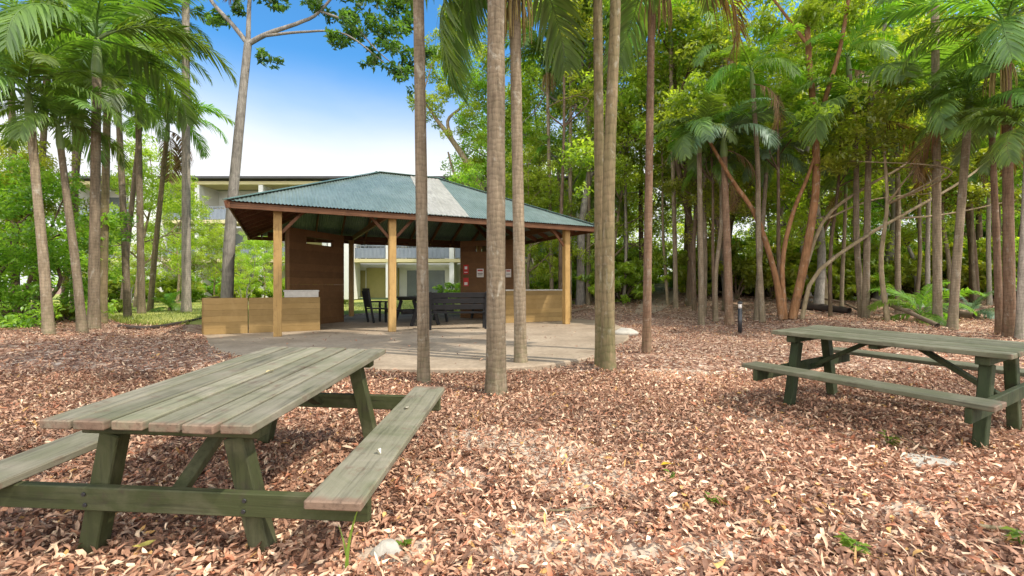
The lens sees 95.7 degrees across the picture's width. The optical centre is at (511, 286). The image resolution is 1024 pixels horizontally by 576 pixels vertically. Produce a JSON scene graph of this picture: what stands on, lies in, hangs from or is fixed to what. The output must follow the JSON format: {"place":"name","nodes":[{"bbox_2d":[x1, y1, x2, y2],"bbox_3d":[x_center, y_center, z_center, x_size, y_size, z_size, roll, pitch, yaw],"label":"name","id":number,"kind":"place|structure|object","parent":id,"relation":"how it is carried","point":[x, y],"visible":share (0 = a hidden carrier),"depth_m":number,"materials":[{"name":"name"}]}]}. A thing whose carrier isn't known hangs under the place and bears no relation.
{"place":"outdoors","nodes":[
{"label":"outdoors","id":0,"kind":"place"},
{"bbox_2d":[2,294,574,324],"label":"lawn","id":1,"kind":"structure","parent":0,"point":[359,310],"depth_m":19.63,"materials":[{"name":"green plant"}]},
{"bbox_2d":[52,127,210,306],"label":"woodland tree","id":2,"kind":"object","parent":1,"relation":"on","point":[151,191],"visible":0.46,"depth_m":21.54,"materials":[{"name":"green plant"}]},
{"bbox_2d":[114,240,167,302],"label":"garden tree","id":3,"kind":"object","parent":1,"relation":"on","point":[132,282],"visible":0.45,"depth_m":27.14,"materials":[{"name":"green plant"}]},
{"bbox_2d":[103,0,212,303],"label":"palm tree","id":4,"kind":"object","parent":1,"relation":"on","point":[153,14],"visible":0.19,"depth_m":17.23,"materials":[{"name":"green plant"}]},
{"bbox_2d":[179,220,248,294],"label":"garden tree","id":5,"kind":"object","parent":1,"relation":"on","point":[212,255],"visible":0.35,"depth_m":29.64,"materials":[{"name":"green plant"}]},
{"bbox_2d":[206,240,254,297],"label":"garden tree","id":6,"kind":"object","parent":1,"relation":"on","point":[236,258],"visible":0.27,"depth_m":27.64,"materials":[{"name":"green plant"}]},
{"bbox_2d":[234,231,284,304],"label":"woodland tree","id":7,"kind":"object","parent":1,"relation":"on","point":[265,256],"visible":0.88,"depth_m":23.75,"materials":[{"name":"green plant"}]},
{"bbox_2d":[234,236,284,297],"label":"garden tree","id":8,"kind":"object","parent":1,"relation":"on","point":[268,245],"visible":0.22,"depth_m":31.04,"materials":[{"name":"green plant"}]},
{"bbox_2d":[193,0,438,297],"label":"forked tree","id":9,"kind":"object","parent":1,"relation":"on","point":[349,19],"visible":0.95,"depth_m":15.44,"materials":[{"name":"green plant"}]},
{"bbox_2d":[406,5,539,192],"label":"leaning tree","id":10,"kind":"object","parent":1,"relation":"on","point":[448,132],"visible":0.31,"depth_m":22.95,"materials":[{"name":"green plant"}]},
{"bbox_2d":[433,56,544,249],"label":"woodland tree","id":11,"kind":"object","parent":1,"relation":"on","point":[466,177],"visible":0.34,"depth_m":22.75,"materials":[{"name":"green plant"}]},
{"bbox_2d":[505,1,588,288],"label":"palm tree","id":12,"kind":"object","parent":1,"relation":"on","point":[535,53],"visible":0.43,"depth_m":21.28,"materials":[{"name":"green plant"}]},
{"bbox_2d":[203,314,628,374],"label":"pavement","id":13,"kind":"structure","parent":0,"point":[573,343],"depth_m":9.55,"materials":[{"name":"concrete"}]},
{"bbox_2d":[362,288,387,322],"bbox_3d":[-4.339,0.591,14.630,0.649,1.086,0.580,0,0,-37],"label":"garden chair","id":14,"kind":"object","parent":13,"relation":"on","point":[366,296],"visible":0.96,"depth_m":14.56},
{"bbox_2d":[202,171,593,336],"bbox_3d":[-3.630,-1.287,15.222,10.445,4.832,7.741,0,0,-27],"label":"picnic shelter","id":15,"kind":"object","parent":13,"relation":"on","point":[376,208],"visible":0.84,"depth_m":13.48,"materials":[{"name":"green metal"}]},
{"bbox_2d":[382,296,451,325],"bbox_3d":[-2.907,0.725,14.028,1.490,0.836,1.900,0,0,-33],"label":"picnic table","id":16,"kind":"object","parent":13,"relation":"on","point":[407,311],"visible":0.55,"depth_m":13.60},
{"bbox_2d":[429,291,486,329],"bbox_3d":[-1.441,0.629,12.344,1.700,1.008,0.576,0,0,-12],"label":"park bench","id":17,"kind":"object","parent":13,"relation":"on","point":[454,300],"visible":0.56,"depth_m":12.13,"materials":[{"name":"black wood"}]},
{"bbox_2d":[0,0,1018,286],"label":"sky","id":18,"kind":"structure","parent":0,"point":[319,113],"materials":[{"name":"blue"}]},
{"bbox_2d":[0,284,1023,575],"bbox_3d":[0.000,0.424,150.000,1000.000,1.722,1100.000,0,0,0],"label":"ground","id":19,"kind":"structure","parent":0,"point":[562,524],"depth_m":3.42,"materials":[{"name":"brown plant"}]},
{"bbox_2d":[0,0,114,319],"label":"palm tree","id":20,"kind":"object","parent":19,"relation":"on","point":[41,137],"visible":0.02,"depth_m":13.26,"materials":[{"name":"green plant"}]},
{"bbox_2d":[0,134,121,311],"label":"woodland tree","id":21,"kind":"object","parent":19,"relation":"on","point":[46,161],"visible":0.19,"depth_m":12.87,"materials":[{"name":"green plant"}]},
{"bbox_2d":[0,30,133,335],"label":"palm tree","id":22,"kind":"object","parent":19,"relation":"on","point":[40,60],"visible":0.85,"depth_m":9.54,"materials":[{"name":"green plant"}]},
{"bbox_2d":[0,153,137,329],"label":"dense bush","id":23,"kind":"object","parent":19,"relation":"on","point":[20,258],"visible":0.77,"depth_m":11.24,"materials":[{"name":"green plant"}]},
{"bbox_2d":[0,69,144,332],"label":"palm tree","id":24,"kind":"object","parent":19,"relation":"on","point":[18,130],"visible":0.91,"depth_m":10.01,"materials":[{"name":"green plant"}]},
{"bbox_2d":[31,27,151,304],"bbox_3d":[-13.105,-3.122,14.403,3.222,8.472,3.396,0,0,-34],"label":"palm tree","id":25,"kind":"object","parent":19,"relation":"on","point":[138,117],"visible":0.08,"depth_m":14.34,"materials":[{"name":"green plant"}]},
{"bbox_2d":[1,11,191,323],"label":"palm tree","id":26,"kind":"object","parent":19,"relation":"on","point":[116,71],"visible":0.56,"depth_m":12.10,"materials":[{"name":"green plant"}]},
{"bbox_2d":[24,2,200,317],"bbox_3d":[-11.982,-3.422,14.040,4.212,9.092,4.098,0,0,28],"label":"palm tree","id":27,"kind":"object","parent":19,"relation":"on","point":[127,308],"visible":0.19,"depth_m":14.14,"materials":[{"name":"brown plant"}]},
{"bbox_2d":[0,0,238,328],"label":"palm tree","id":28,"kind":"object","parent":19,"relation":"on","point":[14,34],"visible":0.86,"depth_m":10.73,"materials":[{"name":"green plant"}]},
{"bbox_2d":[109,12,212,313],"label":"palm tree","id":29,"kind":"object","parent":19,"relation":"on","point":[141,303],"visible":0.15,"depth_m":16.27,"materials":[{"name":"brown plant"}]},
{"bbox_2d":[101,80,234,311],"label":"palm tree","id":30,"kind":"object","parent":19,"relation":"on","point":[165,163],"visible":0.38,"depth_m":17.80,"materials":[{"name":"green plant"}]},
{"bbox_2d":[111,164,224,302],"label":"woodland tree","id":31,"kind":"object","parent":19,"relation":"on","point":[200,210],"visible":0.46,"depth_m":27.29,"materials":[{"name":"green plant"}]},
{"bbox_2d":[180,0,243,311],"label":"palm tree","id":32,"kind":"object","parent":19,"relation":"on","point":[186,303],"visible":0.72,"depth_m":16.83,"materials":[{"name":"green plant"}]},
{"bbox_2d":[0,346,444,554],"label":"picnic table","id":33,"kind":"object","parent":19,"relation":"on","point":[240,403],"visible":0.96,"depth_m":2.17,"materials":[{"name":"green wood"}]},
{"bbox_2d":[68,176,583,299],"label":"apartment building","id":34,"kind":"structure","parent":19,"relation":"on","point":[371,267],"depth_m":34.86,"materials":[{"name":"white paint"}]},
{"bbox_2d":[366,268,398,297],"bbox_3d":[-10.250,-0.298,36.760,2.600,2.400,0.080,0,0,0],"label":"window","id":35,"kind":"structure","parent":34,"relation":"in","point":[375,277],"depth_m":36.72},
{"bbox_2d":[407,270,444,295],"bbox_3d":[-6.850,-0.248,36.860,3.000,2.100,0.060,0,0,0],"label":"window","id":36,"kind":"structure","parent":34,"relation":"in","point":[436,277],"depth_m":36.83,"materials":[{"name":"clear glass"}]},
{"bbox_2d":[370,539,401,562],"bbox_3d":[-0.584,1.236,2.170,0.158,0.107,0.145,0,0,-2],"label":"stone","id":37,"kind":"object","parent":19,"relation":"on","point":[388,546],"visible":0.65,"depth_m":2.13,"materials":[{"name":"white stone"}]},
{"bbox_2d":[413,0,430,384],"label":"palm tree","id":38,"kind":"object","parent":19,"relation":"on","point":[423,360],"visible":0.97,"depth_m":5.92,"materials":[{"name":"brown plant"}]},
{"bbox_2d":[484,0,507,397],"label":"palm tree","id":39,"kind":"object","parent":19,"relation":"on","point":[495,377],"visible":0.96,"depth_m":5.38,"materials":[{"name":"brown plant"}]},
{"bbox_2d":[402,0,658,362],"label":"palm tree","id":40,"kind":"object","parent":19,"relation":"on","point":[465,25],"visible":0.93,"depth_m":6.96,"materials":[{"name":"plant"}]},
{"bbox_2d":[467,47,615,282],"bbox_3d":[2.050,-6.510,28.050,11.351,15.452,6.955,0,0,-42],"label":"woodland tree","id":41,"kind":"object","parent":19,"relation":"on","point":[543,116],"visible":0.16,"depth_m":26.25,"materials":[{"name":"green plant"}]},
{"bbox_2d":[505,131,594,288],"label":"woodland tree","id":42,"kind":"object","parent":19,"relation":"on","point":[532,191],"visible":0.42,"depth_m":21.00,"materials":[{"name":"green plant"}]},
{"bbox_2d":[528,126,583,213],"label":"palm tree","id":43,"kind":"object","parent":19,"relation":"on","point":[542,137],"visible":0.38,"depth_m":22.19,"materials":[{"name":"green plant"}]},
{"bbox_2d":[526,0,609,306],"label":"palm tree","id":44,"kind":"object","parent":19,"relation":"on","point":[570,169],"visible":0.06,"depth_m":20.91,"materials":[{"name":"brown plant"}]},
{"bbox_2d":[547,0,605,288],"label":"slim tree","id":45,"kind":"object","parent":19,"relation":"on","point":[563,103],"visible":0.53,"depth_m":18.60,"materials":[{"name":"green plant"}]},
{"bbox_2d":[461,0,704,304],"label":"woodland tree","id":46,"kind":"object","parent":19,"relation":"on","point":[580,284],"visible":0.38,"depth_m":20.79,"materials":[{"name":"green plant"}]},
{"bbox_2d":[530,0,635,304],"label":"palm tree","id":47,"kind":"object","parent":19,"relation":"on","point":[605,21],"visible":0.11,"depth_m":20.87,"materials":[{"name":"green plant"}]},
{"bbox_2d":[593,0,603,366],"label":"palm tree","id":48,"kind":"object","parent":19,"relation":"on","point":[598,97],"visible":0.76,"depth_m":6.94,"materials":[{"name":"brown plant"}]},
{"bbox_2d":[535,1,666,209],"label":"woodland tree","id":49,"kind":"object","parent":19,"relation":"on","point":[573,121],"visible":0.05,"depth_m":25.18,"materials":[{"name":"green plant"}]},
{"bbox_2d":[600,0,620,371],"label":"palm tree","id":50,"kind":"object","parent":19,"relation":"on","point":[608,356],"visible":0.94,"depth_m":6.59,"materials":[{"name":"brown plant"}]},
{"bbox_2d":[535,99,685,267],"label":"woodland tree","id":51,"kind":"object","parent":19,"relation":"on","point":[635,177],"visible":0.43,"depth_m":20.65,"materials":[{"name":"green plant"}]},
{"bbox_2d":[574,251,671,304],"bbox_3d":[4.837,-0.377,21.522,4.114,2.788,3.401,0,0,-3],"label":"shrub","id":52,"kind":"object","parent":19,"relation":"on","point":[634,286],"visible":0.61,"depth_m":20.84,"materials":[{"name":"green plant"}]},
{"bbox_2d":[555,72,728,249],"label":"woodland tree","id":53,"kind":"object","parent":19,"relation":"on","point":[633,191],"visible":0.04,"depth_m":28.33,"materials":[{"name":"green plant"}]},
{"bbox_2d":[627,66,666,281],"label":"slim tree","id":54,"kind":"object","parent":19,"relation":"on","point":[641,256],"visible":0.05,"depth_m":23.31,"materials":[{"name":"brown plant"}]},
{"bbox_2d":[621,74,693,305],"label":"slim tree","id":55,"kind":"object","parent":19,"relation":"on","point":[636,124],"visible":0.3,"depth_m":20.16,"materials":[{"name":"green plant"}]},
{"bbox_2d":[565,0,770,305],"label":"woodland tree","id":56,"kind":"object","parent":19,"relation":"on","point":[708,67],"visible":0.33,"depth_m":18.50,"materials":[{"name":"green plant"}]},
{"bbox_2d":[604,0,745,307],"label":"palm tree","id":57,"kind":"object","parent":19,"relation":"on","point":[675,266],"visible":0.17,"depth_m":18.89,"materials":[{"name":"green plant"}]},
{"bbox_2d":[603,0,754,353],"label":"palm tree","id":58,"kind":"object","parent":19,"relation":"on","point":[649,23],"visible":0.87,"depth_m":7.98,"materials":[{"name":"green plant"}]},
{"bbox_2d":[657,90,703,310],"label":"slim tree","id":59,"kind":"object","parent":19,"relation":"on","point":[693,277],"visible":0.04,"depth_m":17.75,"materials":[{"name":"brown plant"}]},
{"bbox_2d":[653,92,753,324],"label":"palm tree","id":60,"kind":"object","parent":19,"relation":"on","point":[700,125],"visible":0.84,"depth_m":13.94,"materials":[{"name":"green plant"}]},
{"bbox_2d":[668,107,740,315],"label":"palm tree","id":61,"kind":"object","parent":19,"relation":"on","point":[705,252],"visible":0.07,"depth_m":16.01,"materials":[{"name":"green plant"}]},
{"bbox_2d":[638,90,793,310],"bbox_3d":[7.726,-3.216,17.776,6.267,8.516,4.584,0,0,-44],"label":"woodland tree","id":62,"kind":"object","parent":19,"relation":"on","point":[693,191],"visible":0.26,"depth_m":17.34,"materials":[{"name":"green plant"}]},
{"bbox_2d":[676,11,763,105],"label":"palm tree","id":63,"kind":"object","parent":19,"relation":"on","point":[702,53],"visible":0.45,"depth_m":16.79,"materials":[{"name":"green plant"}]},
{"bbox_2d":[684,68,757,321],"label":"slim tree","id":64,"kind":"object","parent":19,"relation":"on","point":[735,97],"visible":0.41,"depth_m":14.77,"materials":[{"name":"green plant"}]},
{"bbox_2d":[681,135,770,321],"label":"palm tree","id":65,"kind":"object","parent":19,"relation":"on","point":[689,176],"visible":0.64,"depth_m":14.90,"materials":[{"name":"grey plant"}]},
{"bbox_2d":[667,97,796,324],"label":"palm tree","id":66,"kind":"object","parent":19,"relation":"on","point":[744,123],"visible":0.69,"depth_m":13.66,"materials":[{"name":"green plant"}]},
{"bbox_2d":[677,241,795,298],"bbox_3d":[9.929,-0.705,20.860,5.059,2.802,4.954,0,0,27],"label":"shrub","id":67,"kind":"object","parent":19,"relation":"on","point":[746,268],"visible":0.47,"depth_m":20.12,"materials":[{"name":"green plant"}]},
{"bbox_2d":[700,21,806,322],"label":"palm tree","id":68,"kind":"object","parent":19,"relation":"on","point":[715,81],"visible":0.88,"depth_m":13.44,"materials":[{"name":"green plant"}]},
{"bbox_2d":[620,0,915,299],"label":"woodland tree","id":69,"kind":"object","parent":19,"relation":"on","point":[752,43],"visible":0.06,"depth_m":19.53,"materials":[{"name":"green plant"}]},
{"bbox_2d":[526,148,1021,280],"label":"woodland","id":70,"kind":"object","parent":19,"relation":"on","point":[680,232],"depth_m":44.58,"materials":[{"name":"plant"}]},
{"bbox_2d":[730,127,820,319],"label":"palm tree","id":71,"kind":"object","parent":19,"relation":"on","point":[795,162],"visible":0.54,"depth_m":14.86,"materials":[{"name":"green plant"}]},
{"bbox_2d":[738,244,816,299],"bbox_3d":[11.814,-0.634,21.145,3.499,2.812,4.122,0,0,-4],"label":"shrub","id":72,"kind":"object","parent":19,"relation":"on","point":[768,282],"visible":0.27,"depth_m":20.04,"materials":[{"name":"green plant"}]},
{"bbox_2d":[721,45,839,316],"bbox_3d":[8.212,-3.079,13.817,2.670,8.219,3.662,0,0,0],"label":"slim tree","id":73,"kind":"object","parent":19,"relation":"on","point":[802,61],"visible":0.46,"depth_m":13.84,"materials":[{"name":"green plant"}]},
{"bbox_2d":[663,0,897,319],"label":"spreading tree","id":74,"kind":"object","parent":19,"relation":"on","point":[811,12],"visible":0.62,"depth_m":13.68,"materials":[{"name":"green plant"}]},
{"bbox_2d":[734,129,863,249],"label":"woodland tree","id":75,"kind":"object","parent":19,"relation":"on","point":[752,230],"visible":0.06,"depth_m":26.55,"materials":[{"name":"green plant"}]},
{"bbox_2d":[734,130,901,300],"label":"woodland tree","id":76,"kind":"object","parent":19,"relation":"on","point":[771,234],"visible":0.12,"depth_m":20.13,"materials":[{"name":"green plant"}]},
{"bbox_2d":[785,253,876,300],"bbox_3d":[13.151,-0.304,20.064,3.490,2.366,2.886,0,0,17],"label":"shrub","id":77,"kind":"object","parent":19,"relation":"on","point":[849,277],"visible":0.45,"depth_m":19.48,"materials":[{"name":"green plant"}]},
{"bbox_2d":[733,0,961,304],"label":"woodland tree","id":78,"kind":"object","parent":19,"relation":"on","point":[803,199],"visible":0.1,"depth_m":17.39,"materials":[{"name":"green plant"}]},
{"bbox_2d":[787,1,912,316],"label":"palm tree","id":79,"kind":"object","parent":19,"relation":"on","point":[849,65],"visible":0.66,"depth_m":13.85,"materials":[{"name":"green plant"}]},
{"bbox_2d":[809,158,894,305],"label":"palm tree","id":80,"kind":"object","parent":19,"relation":"on","point":[829,181],"visible":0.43,"depth_m":15.63,"materials":[{"name":"grey plant"}]},
{"bbox_2d":[832,258,894,299],"bbox_3d":[15.206,-0.327,20.270,2.800,2.296,3.387,0,0,25],"label":"shrub","id":81,"kind":"object","parent":19,"relation":"on","point":[874,284],"visible":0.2,"depth_m":19.27,"materials":[{"name":"green plant"}]},
{"bbox_2d":[807,82,931,316],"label":"slim tree","id":82,"kind":"object","parent":19,"relation":"on","point":[842,130],"visible":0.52,"depth_m":13.47,"materials":[{"name":"green plant"}]},
{"bbox_2d":[738,0,1001,303],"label":"woodland tree","id":83,"kind":"object","parent":19,"relation":"on","point":[819,293],"visible":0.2,"depth_m":16.70,"materials":[{"name":"green plant"}]},
{"bbox_2d":[717,0,1023,299],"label":"woodland tree","id":84,"kind":"object","parent":19,"relation":"on","point":[892,227],"visible":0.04,"depth_m":19.40,"materials":[{"name":"green plant"}]},
{"bbox_2d":[799,70,953,321],"bbox_3d":[10.354,-2.282,13.140,2.985,6.676,3.365,0,0,0],"label":"slim tree","id":85,"kind":"object","parent":19,"relation":"on","point":[883,108],"visible":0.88,"depth_m":12.55,"materials":[{"name":"green plant"}]},
{"bbox_2d":[826,241,931,298],"bbox_3d":[15.584,-0.652,20.280,4.854,2.689,4.753,0,0,27],"label":"shrub","id":86,"kind":"object","parent":19,"relation":"on","point":[908,267],"visible":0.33,"depth_m":19.40,"materials":[{"name":"green plant"}]},
{"bbox_2d":[741,325,1023,448],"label":"picnic table","id":87,"kind":"object","parent":19,"relation":"on","point":[984,404],"visible":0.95,"depth_m":3.99,"materials":[{"name":"green wood"}]},
{"bbox_2d":[784,28,999,318],"bbox_3d":[10.433,-2.803,13.466,5.000,7.751,5.246,0,0,0],"label":"palm tree","id":88,"kind":"object","parent":19,"relation":"on","point":[838,98],"visible":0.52,"depth_m":13.04,"materials":[{"name":"green plant"}]},
{"bbox_2d":[824,107,984,293],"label":"woodland tree","id":89,"kind":"object","parent":19,"relation":"on","point":[909,235],"visible":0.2,"depth_m":19.57,"materials":[{"name":"green plant"}]},
{"bbox_2d":[861,107,950,313],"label":"palm tree","id":90,"kind":"object","parent":19,"relation":"on","point":[897,259],"visible":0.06,"depth_m":15.59,"materials":[{"name":"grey plant"}]},
{"bbox_2d":[871,0,942,323],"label":"palm tree","id":91,"kind":"object","parent":19,"relation":"on","point":[937,299],"visible":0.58,"depth_m":12.10,"materials":[{"name":"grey plant"}]},
{"bbox_2d":[800,122,1021,318],"bbox_3d":[12.190,-1.986,14.215,7.366,5.915,2.090,0,0,5],"label":"spreading tree","id":92,"kind":"object","parent":19,"relation":"on","point":[974,193],"visible":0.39,"depth_m":13.84,"materials":[{"name":"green plant"}]},
{"bbox_2d":[888,132,962,307],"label":"palm tree","id":93,"kind":"object","parent":19,"relation":"on","point":[919,267],"visible":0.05,"depth_m":17.48,"materials":[{"name":"brown plant"}]},
{"bbox_2d":[866,279,988,326],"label":"young palm","id":94,"kind":"object","parent":19,"relation":"on","point":[919,299],"visible":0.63,"depth_m":12.74,"materials":[{"name":"green plant"}]},
{"bbox_2d":[876,240,993,296],"bbox_3d":[19.210,-0.824,21.445,4.093,3.355,4.950,0,0,-4],"label":"shrub","id":95,"kind":"object","parent":19,"relation":"on","point":[964,270],"visible":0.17,"depth_m":20.33,"materials":[{"name":"green plant"}]},
{"bbox_2d":[903,50,974,314],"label":"palm tree","id":96,"kind":"object","parent":19,"relation":"on","point":[927,247],"visible":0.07,"depth_m":15.09,"materials":[{"name":"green plant"}]},
{"bbox_2d":[905,150,978,301],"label":"palm tree","id":97,"kind":"object","parent":19,"relation":"on","point":[972,178],"visible":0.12,"depth_m":19.42,"materials":[{"name":"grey plant"}]},
{"bbox_2d":[874,0,1023,337],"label":"palm tree","id":98,"kind":"object","parent":19,"relation":"on","point":[1009,49],"visible":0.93,"depth_m":10.21,"materials":[{"name":"green plant"}]},
{"bbox_2d":[877,33,1023,329],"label":"palm tree","id":99,"kind":"object","parent":19,"relation":"on","point":[968,80],"visible":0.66,"depth_m":11.13,"materials":[{"name":"green plant"}]},
{"bbox_2d":[878,0,1023,303],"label":"woodland tree","id":100,"kind":"object","parent":19,"relation":"on","point":[967,219],"visible":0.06,"depth_m":19.05,"materials":[{"name":"green plant"}]},
{"bbox_2d":[912,82,1023,334],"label":"palm tree","id":101,"kind":"object","parent":19,"relation":"on","point":[982,130],"visible":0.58,"depth_m":10.60,"materials":[{"name":"green plant"}]},
{"bbox_2d":[944,139,997,300],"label":"palm tree","id":102,"kind":"object","parent":19,"relation":"on","point":[973,274],"visible":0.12,"depth_m":18.69,"materials":[{"name":"brown plant"}]},
{"bbox_2d":[930,288,1016,320],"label":"young palm","id":103,"kind":"object","parent":19,"relation":"on","point":[990,314],"visible":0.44,"depth_m":13.52,"materials":[{"name":"green plant"}]},
{"bbox_2d":[937,104,1023,339],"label":"palm tree","id":104,"kind":"object","parent":19,"relation":"on","point":[1014,117],"visible":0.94,"depth_m":9.80,"materials":[{"name":"green plant"}]},
{"bbox_2d":[986,61,1023,304],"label":"palm tree","id":105,"kind":"object","parent":19,"relation":"on","point":[989,300],"visible":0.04,"depth_m":18.29,"materials":[{"name":"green plant"}]},
{"bbox_2d":[635,283,679,313],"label":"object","id":106,"kind":"structure","parent":0,"point":[658,287],"depth_m":21.98,"materials":[{"name":"stone"}]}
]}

